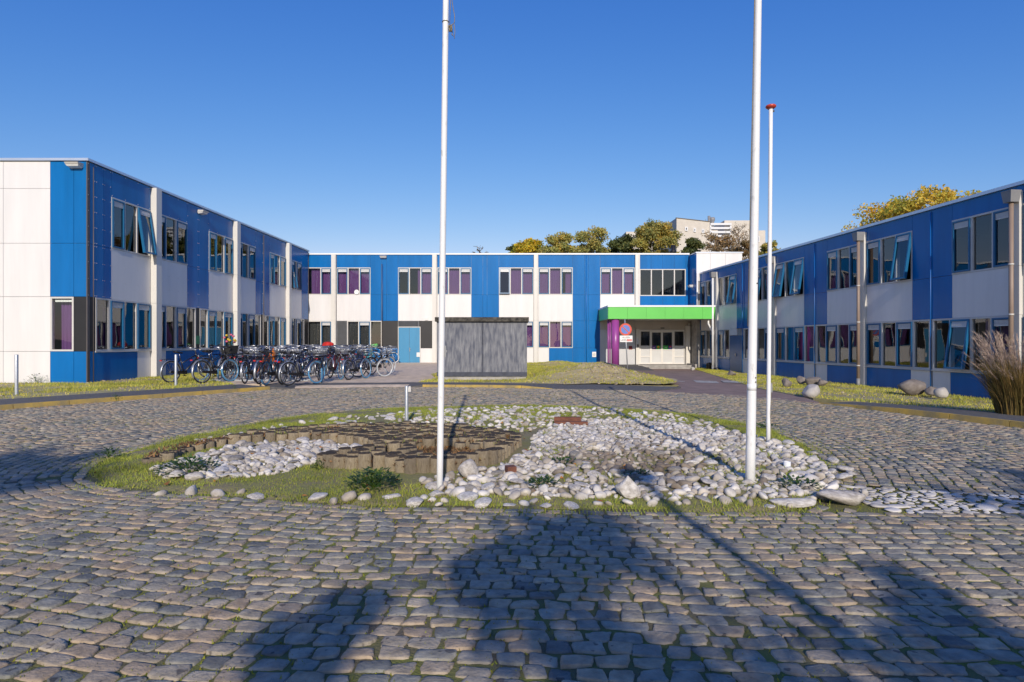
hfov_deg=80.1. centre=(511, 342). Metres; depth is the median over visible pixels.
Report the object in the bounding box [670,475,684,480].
white stone
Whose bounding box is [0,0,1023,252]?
sky
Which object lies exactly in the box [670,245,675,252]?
flue pipe
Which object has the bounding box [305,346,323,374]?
bicycle
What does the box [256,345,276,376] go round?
bicycle
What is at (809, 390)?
boulder
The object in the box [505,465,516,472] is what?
brick fragment
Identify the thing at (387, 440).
log post
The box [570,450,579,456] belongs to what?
white stone
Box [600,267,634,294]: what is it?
window
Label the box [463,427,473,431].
log post
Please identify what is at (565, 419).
brick pile
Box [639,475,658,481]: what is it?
white stone
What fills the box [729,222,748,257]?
bare tree
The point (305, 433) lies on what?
log post
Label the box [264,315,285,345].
window
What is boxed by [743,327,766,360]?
window
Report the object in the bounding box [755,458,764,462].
white stone
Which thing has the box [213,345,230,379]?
bicycle
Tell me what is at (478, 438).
log post
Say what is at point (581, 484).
white stone
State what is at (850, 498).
white stone
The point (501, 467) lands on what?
white stone
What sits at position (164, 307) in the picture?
window
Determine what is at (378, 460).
log post
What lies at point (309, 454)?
white stone
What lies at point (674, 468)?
white stone
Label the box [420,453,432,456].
log post
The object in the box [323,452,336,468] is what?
log post
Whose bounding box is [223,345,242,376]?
bicycle
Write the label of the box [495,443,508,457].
log post
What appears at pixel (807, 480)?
weed plant
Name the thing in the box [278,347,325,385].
bicycle
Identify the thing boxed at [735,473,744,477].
white stone
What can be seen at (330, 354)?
bicycle
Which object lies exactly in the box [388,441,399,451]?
log post
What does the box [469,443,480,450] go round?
log post
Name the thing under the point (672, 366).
entrance steps
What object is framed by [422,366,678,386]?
lawn
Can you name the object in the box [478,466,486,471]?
white stone
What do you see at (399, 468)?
log post
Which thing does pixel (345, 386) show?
paver ramp
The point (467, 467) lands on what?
white boulder
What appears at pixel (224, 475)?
white stone
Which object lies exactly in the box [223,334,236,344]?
flower bunch
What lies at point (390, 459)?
log post
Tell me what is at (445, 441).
log post
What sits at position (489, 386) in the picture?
kerb
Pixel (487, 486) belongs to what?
white stone
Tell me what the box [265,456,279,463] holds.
white stone
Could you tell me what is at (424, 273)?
window
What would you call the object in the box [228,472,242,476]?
white stone
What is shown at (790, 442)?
white stone
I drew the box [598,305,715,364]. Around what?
entrance canopy
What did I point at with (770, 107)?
flagpole
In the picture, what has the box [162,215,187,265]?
window
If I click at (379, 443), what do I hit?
log post
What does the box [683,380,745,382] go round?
road markings
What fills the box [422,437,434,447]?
log post
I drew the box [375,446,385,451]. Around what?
log post
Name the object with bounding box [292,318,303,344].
window
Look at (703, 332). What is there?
window
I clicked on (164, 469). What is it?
white stone
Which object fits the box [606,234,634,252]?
oak tree
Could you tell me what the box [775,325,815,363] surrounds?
window
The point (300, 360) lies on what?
bicycle
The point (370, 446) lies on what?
log post
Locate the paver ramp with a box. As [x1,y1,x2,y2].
[295,384,408,388]
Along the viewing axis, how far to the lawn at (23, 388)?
16.21 m
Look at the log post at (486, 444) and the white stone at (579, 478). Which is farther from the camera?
the log post at (486, 444)
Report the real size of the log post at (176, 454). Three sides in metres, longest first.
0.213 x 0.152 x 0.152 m
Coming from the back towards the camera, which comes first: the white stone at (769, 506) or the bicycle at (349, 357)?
the bicycle at (349, 357)
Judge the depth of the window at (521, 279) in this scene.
38.01 m
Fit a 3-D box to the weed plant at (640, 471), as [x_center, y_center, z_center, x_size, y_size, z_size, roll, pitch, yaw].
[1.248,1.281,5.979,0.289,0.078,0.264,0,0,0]
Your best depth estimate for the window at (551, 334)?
38.02 m
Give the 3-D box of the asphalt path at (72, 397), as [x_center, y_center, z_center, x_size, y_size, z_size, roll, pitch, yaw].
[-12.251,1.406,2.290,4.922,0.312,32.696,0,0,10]
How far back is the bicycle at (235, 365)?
20.09 m
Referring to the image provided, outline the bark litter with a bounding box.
[142,422,518,466]
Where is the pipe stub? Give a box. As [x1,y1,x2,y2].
[783,461,790,466]
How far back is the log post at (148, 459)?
6.62 m
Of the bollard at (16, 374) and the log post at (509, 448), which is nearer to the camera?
the log post at (509, 448)
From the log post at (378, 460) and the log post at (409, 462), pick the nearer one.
the log post at (409, 462)
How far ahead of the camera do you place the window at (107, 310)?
20.43 m
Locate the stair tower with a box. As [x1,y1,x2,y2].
[687,252,742,367]
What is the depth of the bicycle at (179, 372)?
19.06 m
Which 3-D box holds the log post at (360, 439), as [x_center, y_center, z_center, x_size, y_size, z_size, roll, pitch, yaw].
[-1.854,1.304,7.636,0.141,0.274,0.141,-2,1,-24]
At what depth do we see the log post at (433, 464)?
6.06 m
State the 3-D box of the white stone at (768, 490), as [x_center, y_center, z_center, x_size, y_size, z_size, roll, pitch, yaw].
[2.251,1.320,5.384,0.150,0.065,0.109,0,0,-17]
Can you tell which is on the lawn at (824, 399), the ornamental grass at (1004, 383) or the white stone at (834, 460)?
the ornamental grass at (1004, 383)
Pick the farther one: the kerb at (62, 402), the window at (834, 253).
the window at (834, 253)
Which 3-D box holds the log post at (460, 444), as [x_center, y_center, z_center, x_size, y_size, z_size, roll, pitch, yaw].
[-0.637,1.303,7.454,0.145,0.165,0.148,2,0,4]
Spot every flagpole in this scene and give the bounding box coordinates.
[437,0,454,487]
[745,0,761,481]
[765,104,775,441]
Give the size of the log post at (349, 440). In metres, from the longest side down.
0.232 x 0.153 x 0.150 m
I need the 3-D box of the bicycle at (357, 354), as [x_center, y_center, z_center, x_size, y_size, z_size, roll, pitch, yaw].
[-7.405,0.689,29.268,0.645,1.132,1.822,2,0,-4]
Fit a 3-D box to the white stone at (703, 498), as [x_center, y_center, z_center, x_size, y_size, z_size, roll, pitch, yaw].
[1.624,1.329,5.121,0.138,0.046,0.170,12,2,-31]
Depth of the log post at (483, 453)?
6.35 m
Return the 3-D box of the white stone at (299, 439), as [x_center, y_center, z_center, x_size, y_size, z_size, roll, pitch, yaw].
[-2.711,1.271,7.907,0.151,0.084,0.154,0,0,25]
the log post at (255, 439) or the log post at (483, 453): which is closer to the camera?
the log post at (483, 453)
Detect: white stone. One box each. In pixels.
[162,465,179,472]
[168,470,187,477]
[184,472,203,480]
[209,450,224,455]
[213,466,228,472]
[217,473,228,477]
[225,450,238,454]
[227,455,242,461]
[228,460,242,465]
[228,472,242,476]
[240,442,253,446]
[247,492,263,499]
[253,454,266,459]
[256,444,272,449]
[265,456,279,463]
[286,465,296,469]
[296,437,309,441]
[301,451,315,457]
[308,492,327,500]
[320,443,330,446]
[348,443,361,449]
[382,493,400,498]
[384,415,395,419]
[406,497,423,507]
[425,481,436,489]
[428,490,444,496]
[457,491,477,500]
[461,484,476,490]
[474,497,491,507]
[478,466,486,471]
[481,482,494,489]
[491,470,503,475]
[498,463,510,469]
[503,503,515,506]
[505,409,515,411]
[509,478,527,484]
[513,456,525,460]
[540,503,551,507]
[543,492,552,496]
[563,501,579,509]
[569,484,580,491]
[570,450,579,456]
[572,476,584,480]
[574,481,587,486]
[580,463,591,469]
[587,470,601,477]
[615,476,640,498]
[625,443,635,447]
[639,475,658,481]
[640,479,654,485]
[652,450,663,456]
[653,486,668,491]
[666,466,680,470]
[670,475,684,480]
[684,460,699,464]
[694,495,711,502]
[700,478,717,484]
[703,459,717,464]
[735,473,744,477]
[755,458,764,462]
[760,473,776,479]
[762,487,775,492]
[763,504,774,507]
[767,480,778,484]
[769,498,815,507]
[782,440,794,444]
[787,484,800,490]
[795,470,810,475]
[816,489,865,505]
[827,457,838,463]
[834,473,852,479]
[836,465,853,471]
[846,470,857,474]
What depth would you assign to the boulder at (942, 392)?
15.59 m
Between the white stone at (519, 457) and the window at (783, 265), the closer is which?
the white stone at (519, 457)
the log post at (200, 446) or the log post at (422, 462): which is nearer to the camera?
the log post at (422, 462)
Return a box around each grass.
[0,360,994,411]
[54,404,876,520]
[954,330,1023,415]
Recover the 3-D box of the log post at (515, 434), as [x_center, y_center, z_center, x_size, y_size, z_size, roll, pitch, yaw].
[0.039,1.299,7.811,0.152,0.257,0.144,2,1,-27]
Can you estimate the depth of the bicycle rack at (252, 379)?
19.75 m
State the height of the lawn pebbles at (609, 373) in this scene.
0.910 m
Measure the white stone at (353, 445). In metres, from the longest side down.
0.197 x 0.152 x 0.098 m
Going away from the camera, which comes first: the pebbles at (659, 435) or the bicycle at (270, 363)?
the pebbles at (659, 435)
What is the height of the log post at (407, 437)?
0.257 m
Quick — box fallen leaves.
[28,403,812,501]
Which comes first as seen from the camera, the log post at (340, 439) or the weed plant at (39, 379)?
the log post at (340, 439)
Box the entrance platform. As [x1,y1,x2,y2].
[619,364,653,370]
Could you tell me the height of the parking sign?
2.663 m
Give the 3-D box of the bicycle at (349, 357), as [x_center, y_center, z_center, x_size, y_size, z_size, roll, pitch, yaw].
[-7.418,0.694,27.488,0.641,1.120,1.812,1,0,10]
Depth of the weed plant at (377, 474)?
5.51 m
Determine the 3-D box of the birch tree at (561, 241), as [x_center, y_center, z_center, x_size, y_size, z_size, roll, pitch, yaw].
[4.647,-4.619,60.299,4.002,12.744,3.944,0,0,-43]
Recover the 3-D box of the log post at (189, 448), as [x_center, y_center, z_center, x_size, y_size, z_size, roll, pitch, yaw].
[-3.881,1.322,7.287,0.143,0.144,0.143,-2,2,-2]
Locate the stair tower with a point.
(699, 262)
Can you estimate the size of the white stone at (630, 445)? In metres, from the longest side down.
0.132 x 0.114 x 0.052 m
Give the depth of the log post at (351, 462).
6.23 m
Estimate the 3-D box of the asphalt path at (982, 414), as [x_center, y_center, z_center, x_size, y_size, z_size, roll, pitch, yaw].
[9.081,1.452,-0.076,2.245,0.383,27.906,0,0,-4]
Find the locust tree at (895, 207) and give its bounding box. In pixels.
[841,184,981,231]
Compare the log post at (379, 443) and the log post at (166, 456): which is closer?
the log post at (166, 456)
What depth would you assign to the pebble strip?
5.14 m
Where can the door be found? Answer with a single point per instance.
(735, 341)
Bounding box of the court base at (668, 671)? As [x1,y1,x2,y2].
[0,387,1023,681]
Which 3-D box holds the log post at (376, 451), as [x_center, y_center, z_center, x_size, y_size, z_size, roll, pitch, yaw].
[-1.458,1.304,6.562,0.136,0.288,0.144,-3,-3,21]
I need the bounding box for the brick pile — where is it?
[554,416,587,424]
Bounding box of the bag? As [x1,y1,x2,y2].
[322,342,333,345]
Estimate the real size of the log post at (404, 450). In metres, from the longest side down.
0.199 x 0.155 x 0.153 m
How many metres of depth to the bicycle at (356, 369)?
20.89 m
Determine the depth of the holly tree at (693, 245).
61.28 m
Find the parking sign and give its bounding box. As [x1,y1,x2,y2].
[619,319,631,368]
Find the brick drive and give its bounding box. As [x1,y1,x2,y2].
[634,369,818,402]
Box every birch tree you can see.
[542,231,580,252]
[572,225,612,252]
[629,218,684,252]
[702,231,739,251]
[732,239,758,259]
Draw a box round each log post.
[142,457,153,463]
[149,455,161,462]
[159,451,174,460]
[163,450,177,457]
[181,446,193,451]
[192,443,204,450]
[204,440,214,448]
[214,438,226,446]
[228,433,240,444]
[240,434,251,441]
[247,429,257,433]
[251,433,263,442]
[265,431,275,441]
[276,432,287,440]
[288,432,298,440]
[299,430,310,438]
[309,424,317,427]
[312,430,321,439]
[316,453,322,466]
[319,423,328,426]
[321,432,328,440]
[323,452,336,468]
[329,431,339,441]
[333,454,346,468]
[337,433,347,442]
[338,447,350,454]
[343,430,352,433]
[345,455,357,468]
[346,434,355,443]
[347,451,359,455]
[352,446,363,450]
[353,434,363,442]
[355,448,368,451]
[357,431,367,434]
[358,435,368,444]
[358,452,371,469]
[362,444,374,451]
[363,437,371,443]
[368,437,379,443]
[370,449,382,458]
[373,452,386,469]
[374,442,385,446]
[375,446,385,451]
[383,425,392,428]
[383,438,393,442]
[385,454,399,471]
[387,451,401,454]
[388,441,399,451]
[393,438,403,441]
[395,458,403,472]
[396,448,409,453]
[400,441,408,447]
[402,436,413,440]
[403,444,414,447]
[404,456,416,473]
[405,440,415,445]
[405,452,416,455]
[406,446,416,450]
[410,450,422,455]
[413,437,422,447]
[416,455,429,472]
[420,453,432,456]
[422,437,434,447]
[430,456,443,472]
[443,436,447,447]
[443,451,449,455]
[443,456,455,472]
[448,437,458,446]
[449,426,458,429]
[453,430,462,434]
[454,441,465,448]
[455,455,466,470]
[456,451,468,455]
[459,423,468,427]
[459,436,469,446]
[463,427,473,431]
[466,452,478,466]
[467,435,477,442]
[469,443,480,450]
[472,437,482,442]
[475,449,488,465]
[476,440,483,448]
[483,439,495,448]
[485,436,495,439]
[486,447,497,464]
[487,427,497,430]
[491,447,502,462]
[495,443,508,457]
[496,433,505,437]
[501,447,504,460]
[503,442,513,452]
[505,439,516,449]
[508,444,510,455]
[510,433,520,436]
[510,437,521,446]
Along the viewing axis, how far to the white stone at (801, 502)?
4.98 m
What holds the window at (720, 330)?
in the wing building at (924, 294)
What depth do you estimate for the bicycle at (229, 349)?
19.29 m
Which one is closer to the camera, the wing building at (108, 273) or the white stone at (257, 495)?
the white stone at (257, 495)
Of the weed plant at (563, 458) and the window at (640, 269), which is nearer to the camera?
the weed plant at (563, 458)
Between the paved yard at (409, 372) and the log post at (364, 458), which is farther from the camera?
the paved yard at (409, 372)
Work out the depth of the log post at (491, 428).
8.31 m
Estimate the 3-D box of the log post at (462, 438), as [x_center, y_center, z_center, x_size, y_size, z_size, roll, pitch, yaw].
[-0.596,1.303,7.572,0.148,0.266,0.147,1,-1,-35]
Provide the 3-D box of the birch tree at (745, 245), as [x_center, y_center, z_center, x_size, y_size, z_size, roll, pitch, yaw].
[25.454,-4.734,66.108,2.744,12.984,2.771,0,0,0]
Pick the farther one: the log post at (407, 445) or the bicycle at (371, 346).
the bicycle at (371, 346)
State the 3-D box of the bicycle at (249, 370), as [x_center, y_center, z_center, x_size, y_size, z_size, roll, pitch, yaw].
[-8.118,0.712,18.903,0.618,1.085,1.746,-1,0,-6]
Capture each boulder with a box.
[458,459,478,477]
[782,378,791,386]
[796,376,805,383]
[802,384,819,397]
[805,377,820,384]
[817,379,827,385]
[897,379,925,395]
[924,386,935,395]
[933,387,948,397]
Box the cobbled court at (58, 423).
[0,387,1023,681]
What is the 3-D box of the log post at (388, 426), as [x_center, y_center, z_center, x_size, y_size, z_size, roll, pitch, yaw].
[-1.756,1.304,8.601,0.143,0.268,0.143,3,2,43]
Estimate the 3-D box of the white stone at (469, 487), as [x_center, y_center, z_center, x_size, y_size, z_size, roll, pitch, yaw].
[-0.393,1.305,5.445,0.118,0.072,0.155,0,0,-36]
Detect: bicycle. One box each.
[160,347,210,382]
[190,345,238,382]
[197,346,233,376]
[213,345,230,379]
[221,346,256,380]
[221,347,251,378]
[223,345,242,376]
[233,345,261,376]
[240,348,263,383]
[243,347,269,379]
[253,346,277,383]
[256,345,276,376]
[259,346,290,384]
[271,346,284,377]
[274,346,304,383]
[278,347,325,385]
[286,346,310,376]
[286,347,305,379]
[287,345,313,372]
[291,345,307,363]
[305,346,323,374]
[309,346,328,382]
[313,346,327,376]
[321,345,337,373]
[326,346,350,379]
[332,345,347,371]
[337,345,355,368]
[337,346,352,374]
[341,347,372,379]
[349,347,392,376]
[352,345,365,366]
[359,345,377,365]
[364,346,396,374]
[370,345,398,362]
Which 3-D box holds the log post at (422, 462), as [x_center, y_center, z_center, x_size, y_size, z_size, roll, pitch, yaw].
[-0.887,1.309,6.099,0.147,0.332,0.144,-2,-1,-14]
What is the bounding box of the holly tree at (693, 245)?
[680,237,706,253]
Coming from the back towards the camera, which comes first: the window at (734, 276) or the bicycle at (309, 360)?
the window at (734, 276)
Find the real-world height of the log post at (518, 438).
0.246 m
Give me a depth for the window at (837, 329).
23.32 m
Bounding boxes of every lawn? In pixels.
[0,370,232,398]
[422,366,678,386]
[698,370,993,411]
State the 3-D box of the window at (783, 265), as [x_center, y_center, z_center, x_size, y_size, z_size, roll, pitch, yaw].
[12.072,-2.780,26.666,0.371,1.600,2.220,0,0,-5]
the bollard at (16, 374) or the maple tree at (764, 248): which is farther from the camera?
the maple tree at (764, 248)
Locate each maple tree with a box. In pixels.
[508,238,543,252]
[536,244,556,252]
[758,240,780,255]
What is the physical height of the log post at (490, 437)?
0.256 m
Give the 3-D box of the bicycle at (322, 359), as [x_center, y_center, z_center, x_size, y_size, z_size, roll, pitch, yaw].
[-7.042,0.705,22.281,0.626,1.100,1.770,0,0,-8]
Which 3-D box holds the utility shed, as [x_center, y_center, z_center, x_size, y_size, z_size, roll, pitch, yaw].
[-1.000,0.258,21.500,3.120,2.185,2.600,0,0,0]
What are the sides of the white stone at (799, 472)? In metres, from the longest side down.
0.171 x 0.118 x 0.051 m
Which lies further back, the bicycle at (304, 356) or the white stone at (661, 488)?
the bicycle at (304, 356)
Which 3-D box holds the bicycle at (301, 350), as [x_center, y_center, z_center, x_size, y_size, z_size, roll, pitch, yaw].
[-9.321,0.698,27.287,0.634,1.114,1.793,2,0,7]
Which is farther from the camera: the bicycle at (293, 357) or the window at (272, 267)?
the window at (272, 267)
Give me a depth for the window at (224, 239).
27.23 m
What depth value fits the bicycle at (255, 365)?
18.42 m
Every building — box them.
[0,158,308,382]
[308,253,689,362]
[699,180,1023,398]
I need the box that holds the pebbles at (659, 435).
[149,405,867,507]
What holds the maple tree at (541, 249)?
on the ground
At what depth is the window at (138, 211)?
21.18 m
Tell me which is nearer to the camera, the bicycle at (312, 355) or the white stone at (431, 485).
the white stone at (431, 485)
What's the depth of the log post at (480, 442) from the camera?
7.38 m
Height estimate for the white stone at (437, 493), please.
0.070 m
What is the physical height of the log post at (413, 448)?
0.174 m
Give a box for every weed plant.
[24,373,47,382]
[92,447,125,457]
[150,453,221,477]
[310,458,328,468]
[342,466,401,490]
[525,474,559,487]
[551,456,575,466]
[626,468,651,474]
[756,422,778,428]
[769,474,821,488]
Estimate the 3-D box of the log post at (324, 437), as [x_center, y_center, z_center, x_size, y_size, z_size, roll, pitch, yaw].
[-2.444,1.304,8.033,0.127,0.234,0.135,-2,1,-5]
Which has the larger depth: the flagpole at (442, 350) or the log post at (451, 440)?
the log post at (451, 440)
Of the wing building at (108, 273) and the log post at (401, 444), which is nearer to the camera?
the log post at (401, 444)
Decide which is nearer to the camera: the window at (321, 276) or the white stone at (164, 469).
the white stone at (164, 469)
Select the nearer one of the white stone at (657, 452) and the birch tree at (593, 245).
the white stone at (657, 452)
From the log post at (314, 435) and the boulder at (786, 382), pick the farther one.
the boulder at (786, 382)
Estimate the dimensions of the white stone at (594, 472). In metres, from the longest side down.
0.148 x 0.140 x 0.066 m
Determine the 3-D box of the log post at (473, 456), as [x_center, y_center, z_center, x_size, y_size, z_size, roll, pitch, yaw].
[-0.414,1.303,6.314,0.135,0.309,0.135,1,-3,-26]
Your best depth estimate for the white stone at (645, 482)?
5.51 m
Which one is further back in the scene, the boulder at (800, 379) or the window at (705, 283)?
the window at (705, 283)
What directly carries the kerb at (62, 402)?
on the asphalt path at (72, 397)
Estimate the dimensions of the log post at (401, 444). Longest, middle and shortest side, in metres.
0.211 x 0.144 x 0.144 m
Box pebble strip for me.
[838,485,1023,514]
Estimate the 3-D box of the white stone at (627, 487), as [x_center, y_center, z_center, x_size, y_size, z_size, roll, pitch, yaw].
[1.000,1.242,5.245,0.234,0.196,0.180,0,0,-34]
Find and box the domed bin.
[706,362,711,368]
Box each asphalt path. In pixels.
[0,384,264,404]
[831,402,1023,421]
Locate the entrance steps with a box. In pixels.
[634,363,696,368]
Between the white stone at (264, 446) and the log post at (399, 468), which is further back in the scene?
the white stone at (264, 446)
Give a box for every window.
[50,297,73,350]
[94,297,151,351]
[110,197,156,256]
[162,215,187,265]
[162,304,196,350]
[199,308,232,349]
[209,231,232,275]
[240,242,255,280]
[241,313,260,348]
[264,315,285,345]
[269,252,285,287]
[292,260,301,290]
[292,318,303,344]
[308,267,330,294]
[308,321,330,345]
[337,267,370,294]
[347,321,381,346]
[398,267,431,294]
[437,267,470,294]
[499,267,533,294]
[527,321,533,347]
[538,267,572,294]
[538,321,572,347]
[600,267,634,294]
[640,269,685,295]
[700,280,711,304]
[700,330,711,357]
[717,329,730,358]
[718,273,736,306]
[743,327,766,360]
[758,266,766,300]
[772,257,803,298]
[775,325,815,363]
[815,323,856,365]
[827,244,856,291]
[865,319,931,370]
[866,231,912,286]
[931,315,1007,373]
[952,207,1007,274]
[1023,203,1023,264]
[1023,315,1023,361]
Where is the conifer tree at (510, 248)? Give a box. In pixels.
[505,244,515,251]
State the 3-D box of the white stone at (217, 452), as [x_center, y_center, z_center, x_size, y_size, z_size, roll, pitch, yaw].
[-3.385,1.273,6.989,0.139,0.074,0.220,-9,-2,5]
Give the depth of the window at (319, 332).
38.02 m
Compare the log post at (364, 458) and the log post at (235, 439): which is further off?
the log post at (235, 439)
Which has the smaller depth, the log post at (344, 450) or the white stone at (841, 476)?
the white stone at (841, 476)
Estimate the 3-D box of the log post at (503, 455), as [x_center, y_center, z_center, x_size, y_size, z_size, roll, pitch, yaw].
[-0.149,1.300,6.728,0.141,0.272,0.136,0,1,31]
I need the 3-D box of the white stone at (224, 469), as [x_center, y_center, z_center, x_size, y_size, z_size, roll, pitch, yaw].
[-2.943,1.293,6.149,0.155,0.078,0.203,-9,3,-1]
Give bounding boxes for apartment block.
[618,216,764,258]
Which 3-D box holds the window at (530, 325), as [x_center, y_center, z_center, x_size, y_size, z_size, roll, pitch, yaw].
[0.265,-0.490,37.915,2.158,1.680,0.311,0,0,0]
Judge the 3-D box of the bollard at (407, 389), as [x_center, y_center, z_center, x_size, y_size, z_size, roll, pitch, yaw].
[-1.687,1.063,9.882,0.102,0.714,0.060,0,0,0]
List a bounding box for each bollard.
[15,354,18,394]
[174,354,176,385]
[405,386,410,420]
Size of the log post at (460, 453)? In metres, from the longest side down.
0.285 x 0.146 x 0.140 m
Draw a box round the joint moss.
[0,390,1023,681]
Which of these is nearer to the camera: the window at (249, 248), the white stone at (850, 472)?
the white stone at (850, 472)
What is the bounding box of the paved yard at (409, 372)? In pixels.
[214,363,436,385]
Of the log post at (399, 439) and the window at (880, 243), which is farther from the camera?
the window at (880, 243)
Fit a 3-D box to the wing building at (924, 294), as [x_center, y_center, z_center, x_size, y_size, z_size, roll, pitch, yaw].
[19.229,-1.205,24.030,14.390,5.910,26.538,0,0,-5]
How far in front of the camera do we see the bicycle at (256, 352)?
20.11 m
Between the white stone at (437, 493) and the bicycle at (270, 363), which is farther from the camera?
the bicycle at (270, 363)
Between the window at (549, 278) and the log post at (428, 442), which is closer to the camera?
the log post at (428, 442)
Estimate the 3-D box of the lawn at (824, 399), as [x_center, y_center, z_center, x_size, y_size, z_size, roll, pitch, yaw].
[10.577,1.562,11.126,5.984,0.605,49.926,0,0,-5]
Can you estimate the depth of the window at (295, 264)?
35.74 m
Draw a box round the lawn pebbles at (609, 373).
[0,362,992,409]
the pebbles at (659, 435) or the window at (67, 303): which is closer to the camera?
the pebbles at (659, 435)
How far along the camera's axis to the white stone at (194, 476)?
5.85 m
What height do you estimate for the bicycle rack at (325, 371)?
0.409 m
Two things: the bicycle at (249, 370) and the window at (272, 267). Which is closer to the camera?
the bicycle at (249, 370)
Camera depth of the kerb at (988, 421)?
10.83 m
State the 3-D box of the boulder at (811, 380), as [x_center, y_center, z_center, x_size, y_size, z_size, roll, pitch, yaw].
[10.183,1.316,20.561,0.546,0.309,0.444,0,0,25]
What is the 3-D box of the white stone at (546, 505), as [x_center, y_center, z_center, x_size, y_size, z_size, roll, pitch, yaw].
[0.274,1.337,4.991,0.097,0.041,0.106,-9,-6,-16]
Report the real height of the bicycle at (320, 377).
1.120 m
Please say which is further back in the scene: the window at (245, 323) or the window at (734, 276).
the window at (734, 276)
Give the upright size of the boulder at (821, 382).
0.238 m
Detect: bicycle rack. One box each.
[211,368,309,380]
[265,364,356,374]
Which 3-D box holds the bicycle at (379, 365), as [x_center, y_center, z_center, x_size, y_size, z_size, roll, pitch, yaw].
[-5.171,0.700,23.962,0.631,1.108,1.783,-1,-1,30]
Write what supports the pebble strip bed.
on the court base at (668, 671)
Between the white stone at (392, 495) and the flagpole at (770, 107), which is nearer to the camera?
the white stone at (392, 495)
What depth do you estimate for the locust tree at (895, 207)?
38.50 m
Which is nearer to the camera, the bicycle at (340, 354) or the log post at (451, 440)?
the log post at (451, 440)
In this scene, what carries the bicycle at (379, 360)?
on the paved yard at (409, 372)
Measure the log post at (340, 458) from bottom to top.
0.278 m
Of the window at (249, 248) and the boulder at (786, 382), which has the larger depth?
the window at (249, 248)
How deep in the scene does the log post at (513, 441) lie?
7.23 m
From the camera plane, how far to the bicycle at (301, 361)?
22.64 m
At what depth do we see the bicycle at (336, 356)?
25.71 m
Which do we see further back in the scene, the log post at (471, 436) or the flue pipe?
the flue pipe
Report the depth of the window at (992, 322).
17.32 m
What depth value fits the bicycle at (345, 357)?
23.66 m
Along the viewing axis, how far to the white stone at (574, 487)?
5.42 m
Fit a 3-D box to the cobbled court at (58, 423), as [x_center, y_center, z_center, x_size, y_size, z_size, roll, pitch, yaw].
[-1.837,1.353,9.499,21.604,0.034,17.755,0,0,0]
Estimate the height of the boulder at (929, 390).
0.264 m
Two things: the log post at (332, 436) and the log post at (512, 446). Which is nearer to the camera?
the log post at (512, 446)
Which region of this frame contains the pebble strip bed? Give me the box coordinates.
[817,486,1023,515]
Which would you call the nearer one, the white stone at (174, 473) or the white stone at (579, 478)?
the white stone at (579, 478)
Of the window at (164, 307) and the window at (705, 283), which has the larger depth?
the window at (705, 283)
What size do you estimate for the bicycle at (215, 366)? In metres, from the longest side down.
1.812 x 1.126 x 0.641 m
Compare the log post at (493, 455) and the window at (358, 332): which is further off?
the window at (358, 332)
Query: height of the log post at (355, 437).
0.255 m
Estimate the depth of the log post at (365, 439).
7.47 m
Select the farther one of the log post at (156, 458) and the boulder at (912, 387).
the boulder at (912, 387)
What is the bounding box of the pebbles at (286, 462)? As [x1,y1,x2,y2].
[154,420,830,498]
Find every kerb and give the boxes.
[0,386,269,409]
[423,384,551,388]
[819,402,1023,427]
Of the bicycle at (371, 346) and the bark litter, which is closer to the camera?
the bark litter
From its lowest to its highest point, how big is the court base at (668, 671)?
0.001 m
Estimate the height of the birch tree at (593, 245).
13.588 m
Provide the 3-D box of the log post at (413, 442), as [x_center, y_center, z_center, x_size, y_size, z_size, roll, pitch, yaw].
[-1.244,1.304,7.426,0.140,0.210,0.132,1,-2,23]
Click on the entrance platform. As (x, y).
(636, 367)
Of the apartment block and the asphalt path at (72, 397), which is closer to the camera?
the asphalt path at (72, 397)
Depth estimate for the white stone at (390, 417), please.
10.18 m
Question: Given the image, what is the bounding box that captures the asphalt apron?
[265,382,680,391]
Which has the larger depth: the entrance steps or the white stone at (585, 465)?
the entrance steps
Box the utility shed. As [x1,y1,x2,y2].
[435,317,528,379]

